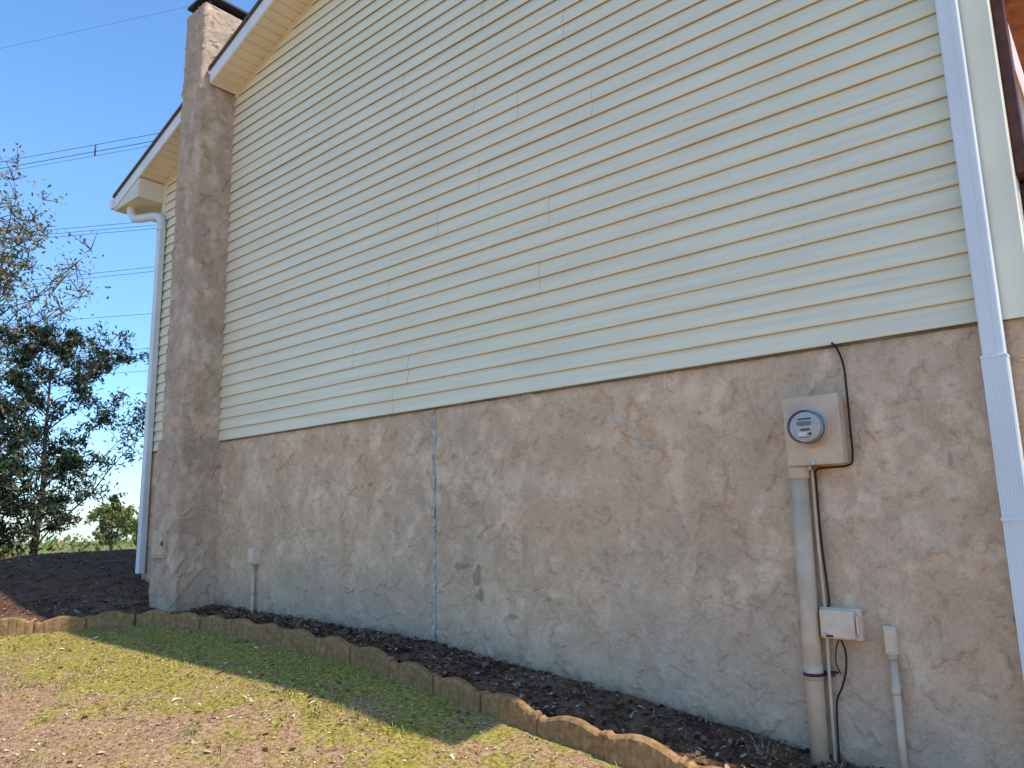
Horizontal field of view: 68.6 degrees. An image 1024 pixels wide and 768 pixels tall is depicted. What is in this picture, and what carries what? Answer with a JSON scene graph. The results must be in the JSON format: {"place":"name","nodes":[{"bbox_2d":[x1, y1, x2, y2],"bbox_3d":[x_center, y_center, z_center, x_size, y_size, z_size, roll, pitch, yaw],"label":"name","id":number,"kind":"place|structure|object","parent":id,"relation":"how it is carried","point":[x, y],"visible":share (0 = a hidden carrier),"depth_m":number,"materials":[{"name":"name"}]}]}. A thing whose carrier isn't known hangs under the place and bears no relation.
{"place":"outdoors","nodes":[
{"label":"outdoors","id":0,"kind":"place"},
{"bbox_2d":[0,6,188,378],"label":"power lines","id":1,"kind":"object","parent":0,"point":[95,151],"visible":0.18,"depth_m":41.20,"materials":[{"name":"metal"}]},
{"bbox_2d":[0,0,257,543],"label":"sky","id":2,"kind":"structure","parent":0,"point":[120,80],"materials":[{"name":"blue"}]},
{"bbox_2d":[0,540,623,767],"bbox_3d":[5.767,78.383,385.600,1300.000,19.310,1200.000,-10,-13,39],"label":"ground","id":3,"kind":"structure","parent":0,"point":[428,757],"depth_m":4.10,"materials":[{"name":"green plant"}]},
{"bbox_2d":[0,143,126,488],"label":"bare deciduous tree","id":4,"kind":"object","parent":3,"relation":"on","point":[13,273],"visible":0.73,"depth_m":15.26,"materials":[{"name":"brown plant"}]},
{"bbox_2d":[0,526,136,557],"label":"distant tree line","id":5,"kind":"object","parent":3,"relation":"on","point":[59,544],"visible":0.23,"depth_m":92.51,"materials":[{"name":"green plant"}]},
{"bbox_2d":[83,494,138,549],"bbox_3d":[-20.411,7.462,38.418,3.168,3.663,2.978,-10,-13,39],"label":"distant tree","id":6,"kind":"object","parent":3,"relation":"on","point":[119,515],"visible":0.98,"depth_m":38.20,"materials":[{"name":"green plant"}]},
{"bbox_2d":[129,514,138,547],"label":"distant tree","id":7,"kind":"object","parent":3,"relation":"on","point":[135,530],"visible":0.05,"depth_m":42.20,"materials":[{"name":"green plant"}]},
{"bbox_2d":[6,634,466,767],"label":"fallen twigs","id":8,"kind":"object","parent":3,"relation":"on","point":[192,707],"visible":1,"depth_m":4.27,"materials":[{"name":"brown wood"}]},
{"bbox_2d":[0,626,604,767],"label":"leaf litter","id":9,"kind":"object","parent":3,"relation":"on","point":[270,720],"visible":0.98,"depth_m":4.29,"materials":[{"name":"plant"}]},
{"bbox_2d":[0,626,617,767],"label":"grass tufts","id":10,"kind":"object","parent":3,"relation":"on","point":[402,727],"visible":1,"depth_m":4.39,"materials":[{"name":"plant"}]},
{"bbox_2d":[0,609,721,767],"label":"scalloped garden edging","id":11,"kind":"object","parent":3,"relation":"on","point":[630,750],"visible":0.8,"depth_m":4.44,"materials":[{"name":"beige concrete"}]},
{"bbox_2d":[0,549,883,767],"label":"mulch bed","id":12,"kind":"object","parent":3,"relation":"on","point":[42,587],"visible":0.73,"depth_m":4.75,"materials":[{"name":"brown wood"}]},
{"bbox_2d":[0,392,67,536],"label":"juniper tree","id":13,"kind":"object","parent":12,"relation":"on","point":[6,434],"visible":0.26,"depth_m":12.42,"materials":[{"name":"green plant"}]},
{"bbox_2d":[0,450,88,557],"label":"juniper tree","id":14,"kind":"object","parent":12,"relation":"on","point":[17,530],"visible":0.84,"depth_m":10.99,"materials":[{"name":"green plant"}]},
{"bbox_2d":[0,311,148,556],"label":"juniper tree","id":15,"kind":"object","parent":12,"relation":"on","point":[72,457],"visible":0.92,"depth_m":11.97,"materials":[{"name":"green plant"}]},
{"bbox_2d":[109,0,1023,767],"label":"house with vinyl siding","id":16,"kind":"structure","parent":3,"relation":"on","point":[503,330],"depth_m":4.53,"materials":[{"name":"beige paint"}]},
{"bbox_2d":[127,206,165,573],"bbox_3d":[-4.222,-0.054,8.414,0.596,4.226,0.114,-5,-11,20],"label":"downspout","id":17,"kind":"object","parent":16,"relation":"attached to","point":[134,217],"visible":0.98,"depth_m":8.29,"materials":[{"name":"white paint"}]},
{"bbox_2d":[247,548,260,612],"bbox_3d":[-2.277,1.837,6.583,0.110,0.780,0.071,-10,-13,39],"label":"outdoor outlet box","id":18,"kind":"object","parent":16,"relation":"attached to","point":[253,558],"visible":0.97,"depth_m":6.60,"materials":[{"name":"plastic"}]},
{"bbox_2d":[788,466,836,765],"bbox_3d":[1.407,1.167,3.501,0.130,1.562,0.095,-10,-13,39],"label":"electrical conduit","id":19,"kind":"object","parent":16,"relation":"attached to","point":[814,673],"visible":0.95,"depth_m":3.50,"materials":[{"name":"paint"}]},
{"bbox_2d":[782,393,849,469],"bbox_3d":[1.424,0.229,3.562,0.260,0.350,0.226,-10,-13,39],"label":"electric meter","id":20,"kind":"object","parent":16,"relation":"attached to","point":[815,430],"visible":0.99,"depth_m":3.53,"materials":[{"name":"paint"}]},
{"bbox_2d":[814,342,853,763],"bbox_3d":[1.529,0.838,3.492,0.213,2.103,0.019,-8,-12,35],"label":"black service cable","id":21,"kind":"object","parent":16,"relation":"attached to","point":[818,511],"visible":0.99,"depth_m":3.53,"materials":[{"name":"rubber"}]},
{"bbox_2d":[819,606,864,640],"bbox_3d":[1.507,1.100,3.446,0.180,0.140,0.089,-10,-13,39],"label":"telephone interface box","id":22,"kind":"object","parent":16,"relation":"attached to","point":[843,623],"visible":1,"depth_m":3.41,"materials":[{"name":"plastic"}]},
{"bbox_2d":[883,625,907,767],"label":"conduit pipe","id":23,"kind":"object","parent":16,"relation":"attached to","point":[891,642],"visible":1,"depth_m":3.27,"materials":[{"name":"plastic"}]},
{"bbox_2d":[934,0,1023,679],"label":"downspout","id":24,"kind":"object","parent":16,"relation":"attached to","point":[1003,416],"visible":1,"depth_m":3.17,"materials":[{"name":"white paint"}]}
]}

